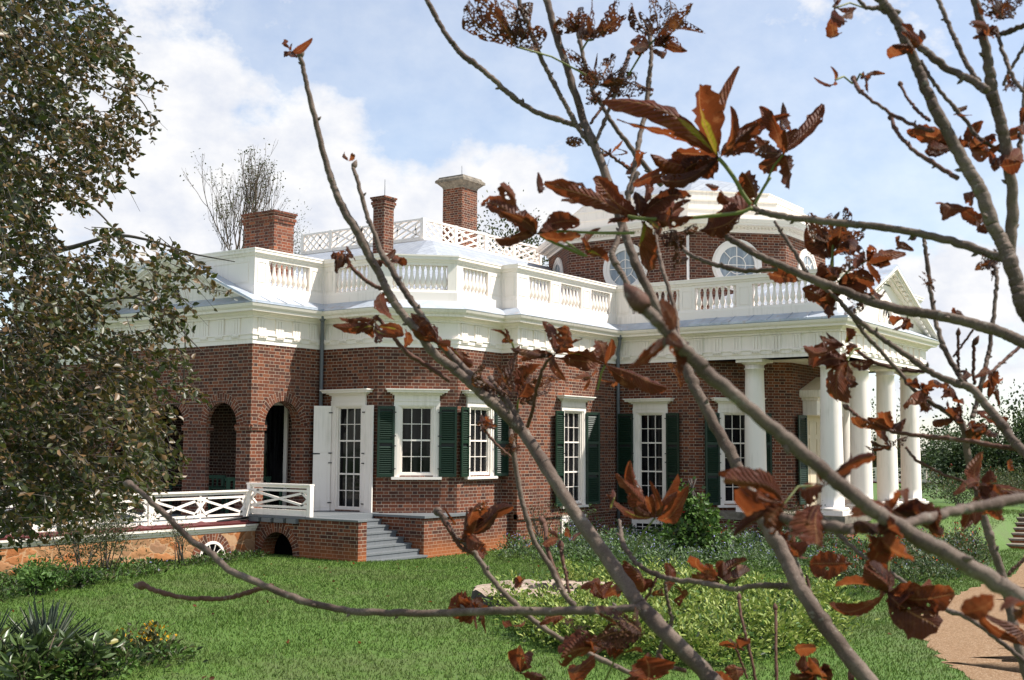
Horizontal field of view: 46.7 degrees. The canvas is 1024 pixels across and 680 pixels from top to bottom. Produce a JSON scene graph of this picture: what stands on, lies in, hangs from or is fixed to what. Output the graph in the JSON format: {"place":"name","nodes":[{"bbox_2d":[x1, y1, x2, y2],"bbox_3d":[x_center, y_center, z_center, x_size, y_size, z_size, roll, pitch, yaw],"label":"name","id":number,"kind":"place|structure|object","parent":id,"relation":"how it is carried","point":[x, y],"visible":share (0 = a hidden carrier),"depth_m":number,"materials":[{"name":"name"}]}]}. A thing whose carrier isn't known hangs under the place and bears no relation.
{"place":"outdoors","nodes":[
{"label":"outdoors","id":0,"kind":"place"},
{"bbox_2d":[0,466,1023,679],"bbox_3d":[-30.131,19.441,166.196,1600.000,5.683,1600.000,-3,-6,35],"label":"lawn","id":1,"kind":"structure","parent":0,"point":[1003,530],"depth_m":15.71,"materials":[{"name":"plant"}]},
{"bbox_2d":[0,608,30,637],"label":"yucca","id":2,"kind":"object","parent":1,"relation":"on","point":[12,631],"visible":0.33,"depth_m":13.16,"materials":[{"name":"green plant"}]},
{"bbox_2d":[0,623,80,679],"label":"laurel shrub","id":3,"kind":"object","parent":1,"relation":"on","point":[22,656],"visible":1,"depth_m":12.35,"materials":[{"name":"green plant"}]},
{"bbox_2d":[13,553,73,595],"bbox_3d":[-7.779,3.871,19.599,1.315,0.730,0.969,-9,-11,62],"label":"leafy clump","id":4,"kind":"object","parent":1,"relation":"on","point":[42,577],"visible":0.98,"depth_m":19.43,"materials":[{"name":"green plant"}]},
{"bbox_2d":[6,597,103,652],"bbox_3d":[-5.217,3.228,13.344,1.243,0.694,1.093,2,-5,-20],"label":"yucca","id":5,"kind":"object","parent":1,"relation":"on","point":[32,623],"visible":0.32,"depth_m":13.26,"materials":[{"name":"green plant"}]},
{"bbox_2d":[24,493,144,569],"bbox_3d":[-7.723,3.481,21.294,2.198,1.789,2.306,3,-6,-28],"label":"shrub","id":6,"kind":"object","parent":1,"relation":"on","point":[76,545],"visible":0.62,"depth_m":21.22,"materials":[{"name":"green plant"}]},
{"bbox_2d":[68,560,108,588],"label":"leafy clump","id":7,"kind":"object","parent":1,"relation":"on","point":[86,572],"visible":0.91,"depth_m":20.40,"materials":[{"name":"green plant"}]},
{"bbox_2d":[68,629,134,679],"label":"laurel shrub","id":8,"kind":"object","parent":1,"relation":"on","point":[97,649],"visible":0.86,"depth_m":12.62,"materials":[{"name":"green plant"}]},
{"bbox_2d":[0,630,209,679],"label":"corner plants","id":9,"kind":"object","parent":1,"relation":"on","point":[69,663],"visible":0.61,"depth_m":12.72,"materials":[{"name":"green plant"}]},
{"bbox_2d":[0,0,234,560],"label":"leafy tree","id":10,"kind":"object","parent":1,"relation":"on","point":[50,464],"visible":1,"depth_m":8.99,"materials":[{"name":"green plant"}]},
{"bbox_2d":[73,495,163,572],"bbox_3d":[-7.674,3.600,22.644,1.762,1.789,2.008,-3,-6,35],"label":"shrub","id":11,"kind":"object","parent":1,"relation":"on","point":[116,539],"visible":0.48,"depth_m":22.63,"materials":[{"name":"green plant"}]},
{"bbox_2d":[0,512,257,575],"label":"stone terrace","id":12,"kind":"structure","parent":1,"relation":"on","point":[233,534],"depth_m":25.11,"materials":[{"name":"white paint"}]},
{"bbox_2d":[0,490,250,533],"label":"wooden railing","id":13,"kind":"object","parent":12,"relation":"on","point":[244,499],"visible":0.45,"depth_m":26.18,"materials":[{"name":"white paint"}]},
{"bbox_2d":[200,541,224,556],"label":"window","id":14,"kind":"structure","parent":12,"relation":"in","point":[213,547],"depth_m":26.29,"materials":[{"name":"white paint"}]},
{"bbox_2d":[0,548,272,602],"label":"border plants","id":15,"kind":"object","parent":1,"relation":"on","point":[150,564],"visible":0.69,"depth_m":22.24,"materials":[{"name":"green plant"}]},
{"bbox_2d":[116,620,176,662],"bbox_3d":[-4.194,3.478,13.731,0.748,0.458,0.685,-3,-6,35],"label":"yellow flower plant","id":16,"kind":"object","parent":1,"relation":"on","point":[148,633],"visible":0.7,"depth_m":13.69,"materials":[{"name":"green plant"}]},
{"bbox_2d":[152,507,200,565],"bbox_3d":[-6.875,4.048,24.441,0.797,1.230,1.205,4,-7,-38],"label":"shrub","id":17,"kind":"object","parent":1,"relation":"on","point":[178,543],"visible":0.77,"depth_m":24.41,"materials":[{"name":"green plant"}]},
{"bbox_2d":[180,138,288,250],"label":"bare tree","id":18,"kind":"object","parent":1,"relation":"on","point":[253,185],"visible":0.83,"depth_m":94.47,"materials":[{"name":"grey plant"}]},
{"bbox_2d":[289,199,312,253],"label":"tree","id":19,"kind":"object","parent":1,"relation":"on","point":[298,232],"visible":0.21,"depth_m":95.97,"materials":[{"name":"brown plant"}]},
{"bbox_2d":[249,510,508,561],"bbox_3d":[-3.116,4.703,28.702,3.672,1.080,5.720,-3,-6,35],"label":"brick stoop","id":20,"kind":"object","parent":1,"relation":"on","point":[355,536],"visible":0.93,"depth_m":27.19,"materials":[{"name":"brown brick"}]},
{"bbox_2d":[246,482,314,516],"bbox_3d":[-5.300,3.635,27.020,2.060,0.722,0.150,-3,-6,35],"label":"wooden railing","id":21,"kind":"object","parent":20,"relation":"on","point":[308,502],"visible":1,"depth_m":26.91,"materials":[{"name":"white paint"}]},
{"bbox_2d":[12,554,889,679],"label":"fallen leaves","id":22,"kind":"object","parent":1,"relation":"on","point":[213,677],"visible":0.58,"depth_m":17.88,"materials":[{"name":"brown plant"}]},
{"bbox_2d":[0,174,939,548],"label":"brick house","id":23,"kind":"structure","parent":1,"relation":"on","point":[294,384],"depth_m":31.25,"materials":[{"name":"red brick"}]},
{"bbox_2d":[157,280,188,303],"bbox_3d":[-8.505,-1.185,29.820,1.240,0.690,0.140,-3,-6,35],"label":"window","id":24,"kind":"structure","parent":23,"relation":"in","point":[184,293],"depth_m":29.62,"materials":[{"name":"white paint"}]},
{"bbox_2d":[169,475,225,510],"bbox_3d":[-8.337,4.032,31.317,1.700,0.930,0.525,-3,-6,35],"label":"garden bench","id":25,"kind":"object","parent":23,"relation":"on","point":[222,478],"visible":0.37,"depth_m":31.10,"materials":[{"name":"green paint"}]},
{"bbox_2d":[225,476,282,513],"bbox_3d":[-6.406,3.879,29.503,0.525,0.930,1.500,-3,-6,35],"label":"garden bench","id":26,"kind":"object","parent":23,"relation":"on","point":[229,479],"visible":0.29,"depth_m":29.52,"materials":[{"name":"green paint"}]},
{"bbox_2d":[263,405,283,508],"bbox_3d":[-6.265,3.069,30.652,1.080,2.750,0.012,-3,-6,35],"label":"archway","id":27,"kind":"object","parent":23,"relation":"in","point":[274,432],"depth_m":30.57,"materials":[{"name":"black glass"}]},
{"bbox_2d":[312,388,373,512],"bbox_3d":[-4.073,2.686,28.945,1.715,2.970,0.598,-3,-6,35],"label":"door","id":28,"kind":"structure","parent":23,"relation":"in","point":[343,430],"depth_m":29.19,"materials":[{"name":"white paint"}]},
{"bbox_2d":[377,388,456,479],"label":"window","id":29,"kind":"structure","parent":23,"relation":"in","point":[416,436],"depth_m":28.77,"materials":[{"name":"white paint"}]},
{"bbox_2d":[460,390,508,478],"bbox_3d":[-0.744,2.376,29.673,0.390,2.185,1.858,-3,-6,35],"label":"window","id":30,"kind":"structure","parent":23,"relation":"in","point":[479,455],"depth_m":29.76,"materials":[{"name":"white paint"}]},
{"bbox_2d":[553,257,562,286],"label":"round window","id":31,"kind":"structure","parent":23,"relation":"in","point":[558,267],"depth_m":38.50,"materials":[{"name":"white paint"}]},
{"bbox_2d":[560,514,585,533],"bbox_3d":[1.655,5.054,32.041,0.090,0.650,1.190,-3,-6,35],"label":"cellar window","id":32,"kind":"structure","parent":23,"relation":"in","point":[564,518],"depth_m":31.63,"materials":[{"name":"white paint"}]},
{"bbox_2d":[555,395,599,508],"bbox_3d":[1.698,3.033,32.196,0.415,3.015,2.039,-3,-6,35],"label":"window","id":33,"kind":"structure","parent":23,"relation":"in","point":[577,431],"depth_m":32.54,"materials":[{"name":"white paint"}]},
{"bbox_2d":[603,243,647,285],"bbox_3d":[3.426,-2.173,35.909,1.540,1.540,0.080,-3,-6,35],"label":"round window","id":34,"kind":"structure","parent":23,"relation":"in","point":[611,276],"depth_m":36.02,"materials":[{"name":"glass"}]},
{"bbox_2d":[632,517,663,532],"bbox_3d":[3.857,5.248,33.387,1.080,0.530,0.090,-3,-6,35],"label":"cellar window","id":35,"kind":"structure","parent":23,"relation":"in","point":[643,523],"depth_m":33.46,"materials":[{"name":"white paint"}]},
{"bbox_2d":[617,398,679,502],"bbox_3d":[3.871,3.165,33.536,1.967,3.015,0.390,-3,-6,35],"label":"window","id":36,"kind":"structure","parent":23,"relation":"in","point":[648,437],"depth_m":33.65,"materials":[{"name":"white paint"}]},
{"bbox_2d":[712,239,761,290],"bbox_3d":[6.632,-2.213,34.944,1.540,1.540,0.080,1,-5,-10],"label":"round window","id":37,"kind":"structure","parent":23,"relation":"in","point":[727,253],"depth_m":34.96,"materials":[{"name":"glass"}]},
{"bbox_2d":[705,397,771,507],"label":"window","id":38,"kind":"structure","parent":23,"relation":"in","point":[729,416],"depth_m":32.82,"materials":[{"name":"white paint"}]},
{"bbox_2d":[797,249,816,269],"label":"round window","id":39,"kind":"structure","parent":23,"relation":"in","point":[808,259],"depth_m":36.59,"materials":[{"name":"white paint"}]},
{"bbox_2d":[798,377,849,506],"bbox_3d":[9.051,2.952,34.397,0.640,3.780,3.035,-3,-6,35],"label":"door","id":40,"kind":"structure","parent":23,"relation":"in","point":[809,422],"depth_m":33.82,"materials":[{"name":"white paint"}]},
{"bbox_2d":[878,299,895,326],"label":"window","id":41,"kind":"structure","parent":23,"relation":"in","point":[884,313],"depth_m":33.79,"materials":[{"name":"white paint"}]},
{"bbox_2d":[477,182,548,266],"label":"tree","id":42,"kind":"object","parent":1,"relation":"on","point":[512,231],"visible":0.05,"depth_m":88.98,"materials":[{"name":"brown plant"}]},
{"bbox_2d":[471,578,613,606],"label":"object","id":43,"kind":"object","parent":1,"relation":"on","point":[477,590],"visible":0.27,"depth_m":18.84,"materials":[{"name":"wood"}]},
{"bbox_2d":[526,494,563,547],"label":"shrub","id":44,"kind":"object","parent":1,"relation":"on","point":[535,526],"visible":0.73,"depth_m":29.87,"materials":[{"name":"green plant"}]},
{"bbox_2d":[123,0,1023,679],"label":"withered tree","id":45,"kind":"object","parent":1,"relation":"on","point":[761,506],"visible":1,"depth_m":1.80,"materials":[{"name":"brown plant"}]},
{"bbox_2d":[556,503,605,541],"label":"shrub","id":46,"kind":"object","parent":1,"relation":"on","point":[569,522],"visible":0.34,"depth_m":30.87,"materials":[{"name":"green plant"}]},
{"bbox_2d":[487,516,865,574],"bbox_3d":[3.853,4.708,27.975,8.654,0.864,9.056,-3,-6,35],"label":"flower bed","id":47,"kind":"object","parent":1,"relation":"on","point":[749,541],"visible":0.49,"depth_m":26.39,"materials":[{"name":"green plant"}]},
{"bbox_2d":[647,470,744,559],"bbox_3d":[4.266,4.082,27.347,2.346,2.182,1.895,1,-5,-11],"label":"bush","id":48,"kind":"object","parent":47,"relation":"on","point":[700,518],"visible":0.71,"depth_m":27.04,"materials":[{"name":"green plant"}]},
{"bbox_2d":[471,552,889,664],"bbox_3d":[1.906,3.750,17.273,6.477,0.832,6.909,-3,-6,35],"label":"ground cover bed","id":49,"kind":"object","parent":1,"relation":"on","point":[707,617],"visible":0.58,"depth_m":15.50,"materials":[{"name":"green plant"}]},
{"bbox_2d":[781,494,827,541],"bbox_3d":[7.021,4.539,29.196,1.810,1.469,1.856,-3,-6,35],"label":"shrub","id":50,"kind":"object","parent":1,"relation":"on","point":[787,525],"visible":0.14,"depth_m":29.29,"materials":[{"name":"green plant"}]},
{"bbox_2d":[871,388,898,477],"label":"tree","id":51,"kind":"object","parent":1,"relation":"on","point":[874,463],"visible":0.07,"depth_m":71.38,"materials":[{"name":"green plant"}]},
{"bbox_2d":[870,381,924,478],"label":"tree","id":52,"kind":"object","parent":1,"relation":"on","point":[899,455],"visible":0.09,"depth_m":74.50,"materials":[{"name":"green plant"}]},
{"bbox_2d":[805,521,1005,593],"bbox_3d":[8.725,4.532,25.991,3.774,1.012,12.629,-3,-6,35],"label":"flower bed","id":53,"kind":"object","parent":1,"relation":"on","point":[967,545],"visible":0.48,"depth_m":24.49,"materials":[{"name":"green plant"}]},
{"bbox_2d":[872,467,946,484],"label":"terrace","id":54,"kind":"structure","parent":1,"relation":"on","point":[899,480],"depth_m":60.44,"materials":[{"name":"brick"}]},
{"bbox_2d":[872,429,949,479],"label":"tree","id":55,"kind":"object","parent":1,"relation":"on","point":[925,458],"visible":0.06,"depth_m":75.02,"materials":[{"name":"green plant"}]},
{"bbox_2d":[920,408,981,477],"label":"tree","id":56,"kind":"object","parent":1,"relation":"on","point":[939,433],"visible":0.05,"depth_m":77.27,"materials":[{"name":"green plant"}]},
{"bbox_2d":[940,482,972,504],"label":"shrub","id":57,"kind":"object","parent":1,"relation":"on","point":[954,498],"visible":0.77,"depth_m":35.22,"materials":[{"name":"green plant"}]},
{"bbox_2d":[899,464,1023,502],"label":"border bed","id":58,"kind":"object","parent":1,"relation":"on","point":[950,483],"visible":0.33,"depth_m":39.59,"materials":[{"name":"green plant"}]},
{"bbox_2d":[900,368,1023,488],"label":"tree","id":59,"kind":"object","parent":1,"relation":"on","point":[1018,433],"visible":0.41,"depth_m":55.30,"materials":[{"name":"green plant"}]},
{"bbox_2d":[920,403,1015,486],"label":"tree","id":60,"kind":"object","parent":1,"relation":"on","point":[947,451],"visible":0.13,"depth_m":56.70,"materials":[{"name":"green plant"}]},
{"bbox_2d":[972,455,1023,500],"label":"shrub","id":61,"kind":"object","parent":1,"relation":"on","point":[1002,482],"visible":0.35,"depth_m":38.29,"materials":[{"name":"green plant"}]},
{"bbox_2d":[1006,513,1023,548],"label":"garden steps","id":62,"kind":"structure","parent":1,"relation":"on","point":[1017,540],"depth_m":32.69,"materials":[{"name":"stone"}]},
{"bbox_2d":[0,0,1023,449],"label":"sky","id":63,"kind":"structure","parent":0,"point":[388,89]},
{"bbox_2d":[921,563,1023,679],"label":"gravel path","id":64,"kind":"structure","parent":0,"point":[971,650],"depth_m":15.56,"materials":[{"name":"beige gravel"}]}
]}

